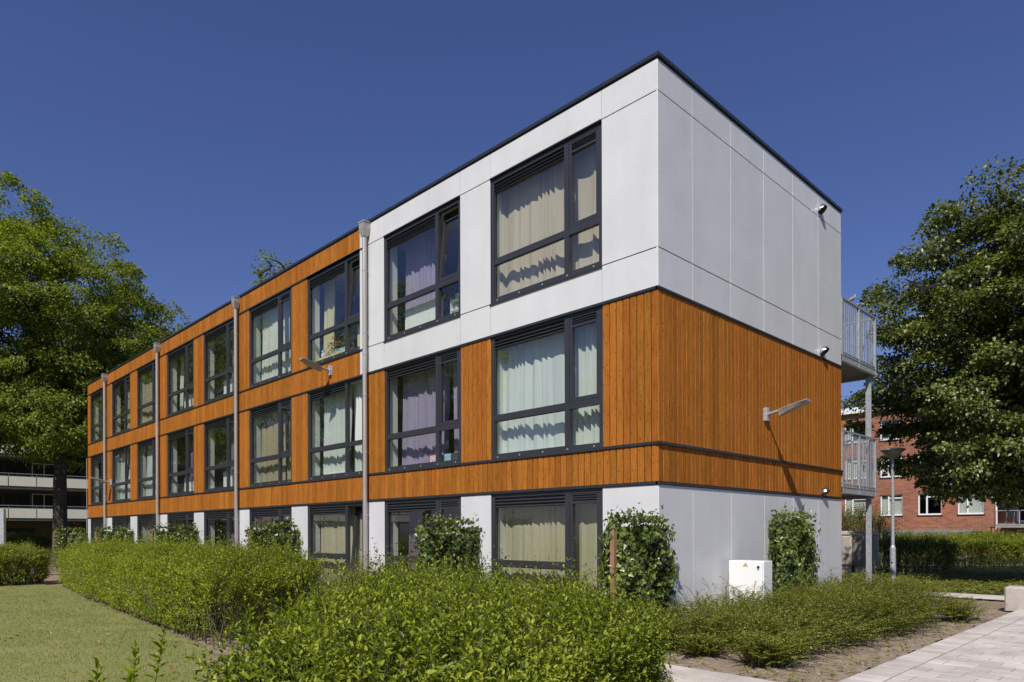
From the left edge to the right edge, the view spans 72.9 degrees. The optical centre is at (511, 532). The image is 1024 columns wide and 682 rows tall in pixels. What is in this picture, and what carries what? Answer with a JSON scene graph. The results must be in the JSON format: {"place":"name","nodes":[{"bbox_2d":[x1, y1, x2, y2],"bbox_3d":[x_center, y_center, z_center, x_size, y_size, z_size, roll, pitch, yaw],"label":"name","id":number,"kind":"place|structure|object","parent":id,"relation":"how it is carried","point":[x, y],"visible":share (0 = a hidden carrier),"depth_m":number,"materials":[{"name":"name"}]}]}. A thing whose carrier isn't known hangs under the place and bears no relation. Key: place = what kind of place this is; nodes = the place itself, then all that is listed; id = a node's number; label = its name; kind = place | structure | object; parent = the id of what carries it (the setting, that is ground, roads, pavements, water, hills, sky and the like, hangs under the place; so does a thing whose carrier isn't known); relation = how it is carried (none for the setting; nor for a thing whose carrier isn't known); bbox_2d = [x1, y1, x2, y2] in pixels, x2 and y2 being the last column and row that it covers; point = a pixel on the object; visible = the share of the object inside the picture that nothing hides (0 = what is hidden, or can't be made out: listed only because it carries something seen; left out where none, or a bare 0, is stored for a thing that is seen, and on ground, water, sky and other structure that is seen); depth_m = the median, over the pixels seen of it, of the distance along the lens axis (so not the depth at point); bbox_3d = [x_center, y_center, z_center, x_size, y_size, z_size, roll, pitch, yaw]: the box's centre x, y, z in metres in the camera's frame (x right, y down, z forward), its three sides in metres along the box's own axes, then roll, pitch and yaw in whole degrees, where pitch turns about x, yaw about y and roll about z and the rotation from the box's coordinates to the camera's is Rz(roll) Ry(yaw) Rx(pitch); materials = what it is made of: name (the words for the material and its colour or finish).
{"place":"outdoors","nodes":[
{"label":"outdoors","id":0,"kind":"place"},
{"bbox_2d":[0,584,211,681],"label":"lawn","id":1,"kind":"structure","parent":0,"point":[16,649],"depth_m":9.30,"materials":[{"name":"plant"}]},
{"bbox_2d":[0,538,53,585],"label":"round shrub","id":2,"kind":"object","parent":1,"relation":"on","point":[19,559],"visible":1,"depth_m":20.42,"materials":[{"name":"green plant"}]},
{"bbox_2d":[59,584,523,681],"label":"soil under hedge","id":3,"kind":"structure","parent":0,"point":[209,644],"depth_m":9.86,"materials":[{"name":"soil"}]},
{"bbox_2d":[54,525,328,647],"bbox_3d":[-7.967,0.886,14.981,2.981,2.044,14.448,0,0,-45],"label":"privet hedge","id":4,"kind":"object","parent":3,"relation":"on","point":[159,584],"visible":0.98,"depth_m":10.96,"materials":[{"name":"green plant"}]},
{"bbox_2d":[88,536,680,681],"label":"foreground hedge","id":5,"kind":"object","parent":3,"relation":"on","point":[380,626],"visible":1,"depth_m":3.99,"materials":[{"name":"green plant"}]},
{"bbox_2d":[3,564,1013,672],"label":"soil","id":6,"kind":"structure","parent":0,"point":[50,580],"depth_m":15.31,"materials":[{"name":"soil"}]},
{"bbox_2d":[0,509,5,545],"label":"steel frame","id":7,"kind":"object","parent":6,"relation":"on","point":[3,525],"visible":0.49,"depth_m":24.00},
{"bbox_2d":[51,526,87,566],"bbox_3d":[-20.609,0.605,32.325,1.571,2.100,0.661,0,0,-45],"label":"ivy screen","id":8,"kind":"object","parent":6,"relation":"on","point":[60,537],"visible":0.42,"depth_m":32.12,"materials":[{"name":"green plant"}]},
{"bbox_2d":[93,523,134,542],"bbox_3d":[-15.665,0.624,27.305,1.574,2.037,0.638,0,0,-45],"label":"ivy screen","id":9,"kind":"object","parent":6,"relation":"on","point":[99,532],"visible":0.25,"depth_m":27.21,"materials":[{"name":"green plant"}]},
{"bbox_2d":[150,516,199,544],"bbox_3d":[-10.847,0.543,22.446,1.604,2.173,0.675,0,0,-45],"label":"ivy screen","id":10,"kind":"object","parent":6,"relation":"on","point":[182,533],"visible":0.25,"depth_m":22.31,"materials":[{"name":"green plant"}]},
{"bbox_2d":[312,550,498,595],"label":"airy shrubs","id":11,"kind":"object","parent":6,"relation":"on","point":[359,568],"visible":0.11,"depth_m":12.37,"materials":[{"name":"green plant"}]},
{"bbox_2d":[410,506,487,581],"bbox_3d":[-1.143,0.556,12.553,1.579,2.094,0.643,0,0,-45],"label":"ivy screen","id":12,"kind":"object","parent":6,"relation":"on","point":[431,538],"visible":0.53,"depth_m":12.38,"materials":[{"name":"green plant"}]},
{"bbox_2d":[840,296,876,582],"bbox_3d":[-3.052,-1.792,27.209,2.190,6.720,31.590,0,0,-45],"label":"access gallery","id":13,"kind":"object","parent":6,"relation":"on","point":[852,369],"visible":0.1,"depth_m":16.35,"materials":[{"name":"metal"}]},
{"bbox_2d":[842,568,1023,593],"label":"weedy ground cover","id":14,"kind":"object","parent":6,"relation":"on","point":[988,583],"visible":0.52,"depth_m":19.49,"materials":[{"name":"green plant"}]},
{"bbox_2d":[0,0,1023,408],"label":"sky","id":15,"kind":"structure","parent":0,"point":[206,136],"materials":[{"name":"blue"}]},
{"bbox_2d":[8,553,1023,676],"bbox_3d":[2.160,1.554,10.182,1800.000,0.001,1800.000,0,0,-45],"label":"ground","id":16,"kind":"structure","parent":0,"point":[986,569],"depth_m":28.26,"materials":[{"name":"plant"}]},
{"bbox_2d":[6,529,51,549],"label":"hedge","id":17,"kind":"object","parent":16,"relation":"on","point":[46,539],"visible":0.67,"depth_m":51.05,"materials":[{"name":"green"}]},
{"bbox_2d":[0,431,87,549],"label":"gallery flats","id":18,"kind":"structure","parent":16,"relation":"on","point":[26,498],"depth_m":63.00,"materials":[{"name":"grey concrete"}]},
{"bbox_2d":[4,493,29,518],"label":"window","id":19,"kind":"structure","parent":18,"relation":"in","point":[9,498],"depth_m":62.53,"materials":[{"name":"black"}]},
{"bbox_2d":[4,462,29,486],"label":"window","id":20,"kind":"structure","parent":18,"relation":"in","point":[18,467],"depth_m":62.58,"materials":[{"name":"black"}]},
{"bbox_2d":[6,528,34,545],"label":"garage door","id":21,"kind":"structure","parent":18,"relation":"in","point":[8,530],"depth_m":62.76,"materials":[{"name":"black"}]},
{"bbox_2d":[32,494,52,518],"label":"window","id":22,"kind":"structure","parent":18,"relation":"in","point":[38,500],"depth_m":63.86,"materials":[{"name":"black"}]},
{"bbox_2d":[32,463,53,478],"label":"window","id":23,"kind":"structure","parent":18,"relation":"in","point":[48,470],"depth_m":63.97,"materials":[{"name":"black"}]},
{"bbox_2d":[67,495,81,509],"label":"window","id":24,"kind":"structure","parent":18,"relation":"in","point":[72,500],"depth_m":65.71,"materials":[{"name":"black"}]},
{"bbox_2d":[67,465,81,488],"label":"window","id":25,"kind":"structure","parent":18,"relation":"in","point":[76,473],"depth_m":65.76,"materials":[{"name":"black"}]},
{"bbox_2d":[0,320,156,472],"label":"elm tree","id":26,"kind":"object","parent":16,"relation":"on","point":[16,452],"visible":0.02,"depth_m":51.54,"materials":[{"name":"green plant"}]},
{"bbox_2d":[0,170,191,560],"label":"elm tree","id":27,"kind":"object","parent":16,"relation":"on","point":[43,404],"visible":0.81,"depth_m":38.39,"materials":[{"name":"green plant"}]},
{"bbox_2d":[249,249,292,286],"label":"birch tree","id":28,"kind":"object","parent":16,"relation":"on","point":[259,273],"visible":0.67,"depth_m":55.77,"materials":[{"name":"green plant"}]},
{"bbox_2d":[244,517,302,557],"bbox_3d":[-5.991,0.604,17.544,1.578,2.024,0.668,0,0,-45],"label":"ivy screen","id":29,"kind":"object","parent":16,"relation":"on","point":[280,534],"visible":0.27,"depth_m":17.39,"materials":[{"name":"green plant"}]},
{"bbox_2d":[86,51,842,624],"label":"apartment block","id":30,"kind":"structure","parent":16,"relation":"on","point":[704,293],"depth_m":12.93,"materials":[{"name":"orange"}]},
{"bbox_2d":[90,454,102,505],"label":"window","id":31,"kind":"structure","parent":30,"relation":"in","point":[94,458],"depth_m":31.91,"materials":[{"name":"black metal"}]},
{"bbox_2d":[91,389,102,443],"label":"window","id":32,"kind":"structure","parent":30,"relation":"in","point":[99,393],"depth_m":31.61,"materials":[{"name":"black metal"}]},
{"bbox_2d":[111,374,129,436],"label":"window","id":33,"kind":"structure","parent":30,"relation":"in","point":[126,379],"depth_m":29.07,"materials":[{"name":"black metal"}]},
{"bbox_2d":[112,516,129,531],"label":"window","id":34,"kind":"structure","parent":30,"relation":"in","point":[124,519],"depth_m":29.12,"materials":[{"name":"black glass"}]},
{"bbox_2d":[112,446,129,502],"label":"window","id":35,"kind":"structure","parent":30,"relation":"in","point":[121,450],"depth_m":28.91,"materials":[{"name":"black glass"}]},
{"bbox_2d":[120,448,129,498],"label":"curtain","id":36,"kind":"object","parent":30,"relation":"hanging from","point":[122,488],"visible":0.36,"depth_m":29.79,"materials":[{"name":"fabric"}]},
{"bbox_2d":[136,438,155,500],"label":"window","id":37,"kind":"structure","parent":30,"relation":"in","point":[150,442],"depth_m":26.44,"materials":[{"name":"black glass"}]},
{"bbox_2d":[137,361,155,427],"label":"window","id":38,"kind":"structure","parent":30,"relation":"in","point":[152,366],"depth_m":26.61,"materials":[{"name":"black glass"}]},
{"bbox_2d":[138,515,155,542],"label":"window","id":39,"kind":"structure","parent":30,"relation":"in","point":[142,518],"depth_m":26.80,"materials":[{"name":"black metal"}]},
{"bbox_2d":[144,370,155,422],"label":"curtain","id":40,"kind":"object","parent":30,"relation":"hanging from","point":[148,398],"visible":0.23,"depth_m":27.42,"materials":[{"name":"fabric"}]},
{"bbox_2d":[146,445,155,495],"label":"curtain","id":41,"kind":"object","parent":30,"relation":"hanging from","point":[149,473],"visible":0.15,"depth_m":27.23,"materials":[{"name":"fabric"}]},
{"bbox_2d":[166,340,193,417],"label":"window","id":42,"kind":"structure","parent":30,"relation":"in","point":[185,349],"depth_m":23.76,"materials":[{"name":"black glass"}]},
{"bbox_2d":[168,512,193,531],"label":"window","id":43,"kind":"structure","parent":30,"relation":"in","point":[176,516],"depth_m":24.11,"materials":[{"name":"black metal"}]},
{"bbox_2d":[168,427,193,496],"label":"window","id":44,"kind":"structure","parent":30,"relation":"in","point":[187,432],"depth_m":23.91,"materials":[{"name":"black metal"}]},
{"bbox_2d":[180,355,183,409],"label":"curtain","id":45,"kind":"object","parent":30,"relation":"hanging from","point":[182,385],"visible":0.73,"depth_m":25.18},
{"bbox_2d":[203,319,233,404],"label":"window","id":46,"kind":"structure","parent":30,"relation":"in","point":[227,327],"depth_m":21.54,"materials":[{"name":"black metal"}]},
{"bbox_2d":[204,415,233,492],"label":"window","id":47,"kind":"structure","parent":30,"relation":"in","point":[227,420],"depth_m":21.74,"materials":[{"name":"black metal"}]},
{"bbox_2d":[205,510,233,547],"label":"window","id":48,"kind":"structure","parent":30,"relation":"in","point":[225,514],"depth_m":21.60,"materials":[{"name":"black metal"}]},
{"bbox_2d":[223,470,233,486],"bbox_3d":[-8.675,-1.653,21.581,0.080,0.572,1.489,0,0,-45],"label":"radiator","id":49,"kind":"object","parent":30,"relation":"attached to","point":[225,478],"visible":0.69,"depth_m":21.75,"materials":[{"name":"white metal"}]},
{"bbox_2d":[230,423,233,469],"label":"curtain","id":50,"kind":"object","parent":30,"relation":"hanging from","point":[232,442],"visible":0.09,"depth_m":22.06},
{"bbox_2d":[249,397,291,487],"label":"window","id":51,"kind":"structure","parent":30,"relation":"in","point":[279,406],"depth_m":18.85,"materials":[{"name":"metal"}]},
{"bbox_2d":[249,288,291,388],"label":"window","id":52,"kind":"structure","parent":30,"relation":"in","point":[278,300],"depth_m":18.97,"materials":[{"name":"metal"}]},
{"bbox_2d":[250,506,291,529],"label":"window","id":53,"kind":"structure","parent":30,"relation":"in","point":[279,512],"depth_m":19.14,"materials":[{"name":"metal"}]},
{"bbox_2d":[260,407,290,481],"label":"curtain","id":54,"kind":"object","parent":30,"relation":"hanging from","point":[269,469],"visible":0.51,"depth_m":19.69,"materials":[{"name":"fabric"}]},
{"bbox_2d":[262,300,290,380],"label":"curtain","id":55,"kind":"object","parent":30,"relation":"hanging from","point":[270,340],"visible":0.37,"depth_m":19.59,"materials":[{"name":"fabric"}]},
{"bbox_2d":[298,357,331,375],"bbox_3d":[-4.681,-3.956,16.555,0.790,0.298,0.254,0,0,-45],"label":"wall lamp","id":56,"kind":"object","parent":30,"relation":"attached to","point":[313,365],"visible":1,"depth_m":16.49,"materials":[{"name":"metal"}]},
{"bbox_2d":[324,279,335,355],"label":"curtain","id":57,"kind":"object","parent":30,"relation":"hanging from","point":[330,303],"visible":0.62,"depth_m":17.75,"materials":[{"name":"fabric"}]},
{"bbox_2d":[306,252,361,368],"bbox_3d":[-4.243,-5.312,16.815,0.260,2.306,2.600,0,0,-45],"label":"window","id":58,"kind":"structure","parent":30,"relation":"in","point":[343,266],"depth_m":16.53,"materials":[{"name":"metal"}]},
{"bbox_2d":[306,376,362,481],"bbox_3d":[-4.284,-2.441,16.767,0.123,2.306,2.600,0,0,-45],"label":"window","id":59,"kind":"structure","parent":30,"relation":"in","point":[342,387],"depth_m":16.67,"materials":[{"name":"metal"}]},
{"bbox_2d":[308,502,362,584],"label":"window","id":60,"kind":"structure","parent":30,"relation":"in","point":[341,508],"depth_m":16.47,"materials":[{"name":"metal"}]},
{"bbox_2d":[323,385,351,474],"bbox_3d":[-4.358,-2.466,17.231,0.128,2.196,1.373,0,0,-44],"label":"curtain","id":61,"kind":"object","parent":30,"relation":"hanging from","point":[334,428],"visible":0.72,"depth_m":17.28,"materials":[{"name":"fabric"}]},
{"bbox_2d":[320,505,361,590],"bbox_3d":[-4.050,0.433,16.916,0.128,2.196,2.434,0,0,-45],"label":"curtain","id":62,"kind":"object","parent":30,"relation":"hanging from","point":[332,533],"visible":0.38,"depth_m":17.25,"materials":[{"name":"fabric"}]},
{"bbox_2d":[354,382,361,471],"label":"curtain","id":63,"kind":"object","parent":30,"relation":"hanging from","point":[358,424],"visible":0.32,"depth_m":16.49,"materials":[{"name":"fabric"}]},
{"bbox_2d":[405,229,434,312],"bbox_3d":[-1.986,-5.345,15.044,0.125,2.200,1.202,0,0,-45],"label":"curtain","id":64,"kind":"object","parent":30,"relation":"hanging from","point":[420,261],"visible":0.52,"depth_m":15.02,"materials":[{"name":"fabric"}]},
{"bbox_2d":[383,347,460,473],"bbox_3d":[-1.855,-2.448,14.333,0.172,2.306,2.600,0,0,-45],"label":"window","id":65,"kind":"structure","parent":30,"relation":"in","point":[438,361],"depth_m":13.94,"materials":[{"name":"metal"}]},
{"bbox_2d":[383,198,461,342],"bbox_3d":[-1.831,-5.318,14.364,0.260,2.306,2.600,0,0,-45],"label":"window","id":66,"kind":"structure","parent":30,"relation":"in","point":[433,219],"depth_m":14.00,"materials":[{"name":"metal"}]},
{"bbox_2d":[385,496,460,567],"bbox_3d":[-1.863,0.452,14.317,0.127,2.306,2.600,0,0,-45],"label":"window","id":67,"kind":"structure","parent":30,"relation":"in","point":[440,503],"depth_m":14.46,"materials":[{"name":"metal"}]},
{"bbox_2d":[404,296,444,329],"bbox_3d":[-1.874,-4.541,14.658,0.088,0.572,1.308,0,0,-45],"label":"radiator","id":68,"kind":"object","parent":30,"relation":"attached to","point":[420,314],"visible":0.59,"depth_m":14.63,"materials":[{"name":"white metal"}]},
{"bbox_2d":[402,363,449,464],"bbox_3d":[-1.860,-2.473,14.807,0.130,2.196,1.600,0,0,-45],"label":"curtain","id":69,"kind":"object","parent":30,"relation":"hanging from","point":[419,399],"visible":0.63,"depth_m":14.85,"materials":[{"name":"fabric"}]},
{"bbox_2d":[408,509,457,573],"bbox_3d":[-1.470,0.426,14.530,0.131,2.196,2.281,0,0,-45],"label":"curtain","id":70,"kind":"object","parent":30,"relation":"hanging from","point":[414,517],"visible":0.12,"depth_m":15.11,"materials":[{"name":"fabric"}]},
{"bbox_2d":[453,361,458,452],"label":"curtain","id":71,"kind":"object","parent":30,"relation":"hanging from","point":[456,440],"visible":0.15,"depth_m":14.06,"materials":[{"name":"fabric"}]},
{"bbox_2d":[489,122,602,305],"bbox_3d":[0.534,-5.324,11.867,0.127,2.306,2.600,0,0,-45],"label":"window","id":72,"kind":"structure","parent":30,"relation":"in","point":[566,151],"depth_m":11.50,"materials":[{"name":"metal"}]},
{"bbox_2d":[490,305,602,461],"bbox_3d":[0.558,-2.455,11.882,0.172,2.306,2.600,0,0,-45],"label":"window","id":73,"kind":"structure","parent":30,"relation":"in","point":[568,324],"depth_m":11.49,"materials":[{"name":"metal"}]},
{"bbox_2d":[492,487,603,589],"bbox_3d":[0.549,0.446,11.867,0.127,2.306,2.600,0,0,-45],"label":"window","id":74,"kind":"structure","parent":30,"relation":"in","point":[571,497],"depth_m":11.62,"materials":[{"name":"metal"}]},
{"bbox_2d":[501,144,598,295],"bbox_3d":[0.722,-5.352,12.052,0.160,2.200,2.797,0,0,-45],"label":"curtain","id":75,"kind":"object","parent":30,"relation":"hanging from","point":[533,209],"visible":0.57,"depth_m":12.16,"materials":[{"name":"fabric"}]},
{"bbox_2d":[503,323,598,452],"bbox_3d":[0.726,-2.480,12.053,0.130,2.196,2.789,0,0,-44],"label":"curtain","id":76,"kind":"object","parent":30,"relation":"hanging from","point":[533,373],"visible":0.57,"depth_m":12.18,"materials":[{"name":"fabric"}]},
{"bbox_2d":[505,503,596,597],"bbox_3d":[0.735,0.420,12.053,0.140,2.196,2.792,0,0,-45],"label":"curtain","id":77,"kind":"object","parent":30,"relation":"hanging from","point":[532,532],"visible":0.35,"depth_m":12.15,"materials":[{"name":"fabric"}]},
{"bbox_2d":[763,398,810,420],"bbox_3d":[4.879,-2.172,12.314,0.254,0.298,0.790,0,0,-45],"label":"wall lamp","id":78,"kind":"object","parent":30,"relation":"attached to","point":[784,410],"visible":1,"depth_m":12.27,"materials":[{"name":"metal"}]},
{"bbox_2d":[767,502,820,601],"bbox_3d":[5.278,0.495,13.013,1.851,2.097,0.545,0,0,-45],"label":"wall ivy","id":79,"kind":"object","parent":30,"relation":"attached to","point":[802,560],"depth_m":12.80,"materials":[{"name":"green plant"}]},
{"bbox_2d":[842,531,854,574],"bbox_3d":[11.463,0.734,24.321,1.030,1.570,0.731,0,0,37],"label":"louvred cabinet","id":80,"kind":"object","parent":16,"relation":"on","point":[848,566],"visible":0.32,"depth_m":23.85,"materials":[{"name":"metal"}]},
{"bbox_2d":[853,531,878,572],"bbox_3d":[12.166,0.732,23.849,0.730,1.570,0.530,0,0,-29],"label":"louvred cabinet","id":81,"kind":"object","parent":16,"relation":"on","point":[859,552],"visible":0.66,"depth_m":23.70,"materials":[{"name":"metal"}]},
{"bbox_2d":[842,501,902,569],"bbox_3d":[13.791,0.101,27.450,3.181,2.928,2.536,0,0,12],"label":"tall shrub","id":82,"kind":"object","parent":16,"relation":"on","point":[858,519],"visible":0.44,"depth_m":27.10,"materials":[{"name":"green plant"}]},
{"bbox_2d":[879,448,905,579],"bbox_3d":[10.549,-0.408,19.202,0.650,3.860,0.650,0,0,-45],"label":"street lamp","id":83,"kind":"object","parent":16,"relation":"on","point":[892,454],"visible":0.98,"depth_m":19.16,"materials":[{"name":"metal"}]},
{"bbox_2d":[872,532,963,572],"bbox_3d":[13.655,0.793,25.744,5.293,1.763,2.550,0,0,21],"label":"dark hedge","id":84,"kind":"object","parent":16,"relation":"on","point":[913,544],"visible":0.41,"depth_m":24.79,"materials":[{"name":"green"}]},
{"bbox_2d":[841,155,1023,512],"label":"linden tree","id":85,"kind":"object","parent":16,"relation":"on","point":[969,422],"visible":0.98,"depth_m":17.39,"materials":[{"name":"green plant"}]},
{"bbox_2d":[841,404,1023,554],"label":"brick flats","id":86,"kind":"structure","parent":16,"relation":"on","point":[915,509],"depth_m":49.20,"materials":[{"name":"red"}]},
{"bbox_2d":[845,499,865,515],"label":"window","id":87,"kind":"structure","parent":86,"relation":"in","point":[847,502],"depth_m":52.11,"materials":[{"name":"white"}]},
{"bbox_2d":[879,494,902,516],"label":"window","id":88,"kind":"structure","parent":86,"relation":"in","point":[898,500],"depth_m":50.25,"materials":[{"name":"white"}]},
{"bbox_2d":[917,493,942,515],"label":"window","id":89,"kind":"structure","parent":86,"relation":"in","point":[933,514],"depth_m":48.58,"materials":[{"name":"white"}]},
{"bbox_2d":[957,495,984,515],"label":"window","id":90,"kind":"structure","parent":86,"relation":"in","point":[976,508],"depth_m":46.77,"materials":[{"name":"white"}]},
{"bbox_2d":[895,527,1023,568],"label":"sunny hedge","id":91,"kind":"object","parent":16,"relation":"on","point":[985,542],"visible":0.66,"depth_m":28.31,"materials":[{"name":"green plant"}]},
{"bbox_2d":[925,592,1003,599],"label":"footpath","id":92,"kind":"structure","parent":16,"relation":"on","point":[990,597],"depth_m":15.59,"materials":[{"name":"concrete"}]},
{"bbox_2d":[658,664,775,681],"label":"slab path","id":93,"kind":"structure","parent":0,"point":[683,674],"depth_m":7.03,"materials":[{"name":"concrete"}]},
{"bbox_2d":[661,606,1005,681],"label":"planting bed","id":94,"kind":"object","parent":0,"point":[865,649],"visible":0.24,"depth_m":8.26,"materials":[{"name":"soil"}]},
{"bbox_2d":[592,502,679,618],"bbox_3d":[1.748,0.587,9.617,1.619,2.017,0.642,0,0,-45],"label":"ivy screen","id":95,"kind":"object","parent":94,"relation":"on","point":[637,548],"visible":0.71,"depth_m":9.47,"materials":[{"name":"green plant"}]},
{"bbox_2d":[666,630,747,656],"bbox_3d":[2.269,1.333,8.316,0.868,0.287,1.056,0,0,-13],"label":"bush","id":96,"kind":"object","parent":94,"relation":"on","point":[697,645],"visible":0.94,"depth_m":8.19,"materials":[{"name":"green plant"}]},
{"bbox_2d":[729,560,771,607],"bbox_3d":[3.889,0.990,11.324,0.332,1.060,0.600,0,0,-45],"label":"meter cabinet","id":97,"kind":"object","parent":94,"relation":"on","point":[745,572],"visible":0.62,"depth_m":11.18,"materials":[{"name":"white"}]},
{"bbox_2d":[716,626,829,667],"bbox_3d":[2.846,1.283,7.667,1.042,0.377,1.171,0,0,-17],"label":"bush","id":98,"kind":"object","parent":94,"relation":"on","point":[757,647],"visible":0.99,"depth_m":7.57,"materials":[{"name":"green plant"}]},
{"bbox_2d":[648,568,965,653],"bbox_3d":[5.229,1.068,11.171,8.992,0.817,3.466,0,0,-45],"label":"ground cover","id":99,"kind":"object","parent":94,"relation":"on","point":[870,618],"visible":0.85,"depth_m":9.47,"materials":[{"name":"green plant"}]},
{"bbox_2d":[668,617,990,681],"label":"weeds","id":100,"kind":"object","parent":94,"relation":"on","point":[860,662],"visible":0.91,"depth_m":7.76,"materials":[{"name":"green plant"}]},
{"bbox_2d":[665,616,994,681],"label":"pebbles","id":101,"kind":"object","parent":94,"relation":"on","point":[838,652],"visible":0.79,"depth_m":8.21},
{"bbox_2d":[926,594,1003,621],"bbox_3d":[7.364,1.256,11.478,1.176,0.406,1.383,0,0,-3],"label":"bush","id":102,"kind":"object","parent":94,"relation":"on","point":[969,610],"visible":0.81,"depth_m":11.33,"materials":[{"name":"green plant"}]},
{"bbox_2d":[845,528,972,560],"bbox_3d":[19.586,0.672,39.612,0.130,1.750,11.500,0,0,-45],"label":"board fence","id":103,"kind":"object","parent":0,"point":[944,531],"visible":0.05,"depth_m":36.63,"materials":[{"name":"wood"}]},
{"bbox_2d":[905,279,945,293],"bbox_3d":[8.259,-4.939,13.924,0.810,0.213,0.420,13,43,15],"label":"flying pigeon","id":104,"kind":"object","parent":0,"point":[921,288],"visible":1,"depth_m":13.94,"materials":[{"name":"grey"}]},
{"bbox_2d":[838,610,1023,681],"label":"pavement","id":105,"kind":"structure","parent":0,"point":[991,650],"depth_m":7.88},
{"bbox_2d":[1004,585,1023,610],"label":"bench block","id":106,"kind":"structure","parent":105,"relation":"on","point":[1013,598],"depth_m":13.00,"materials":[{"name":"concrete"}]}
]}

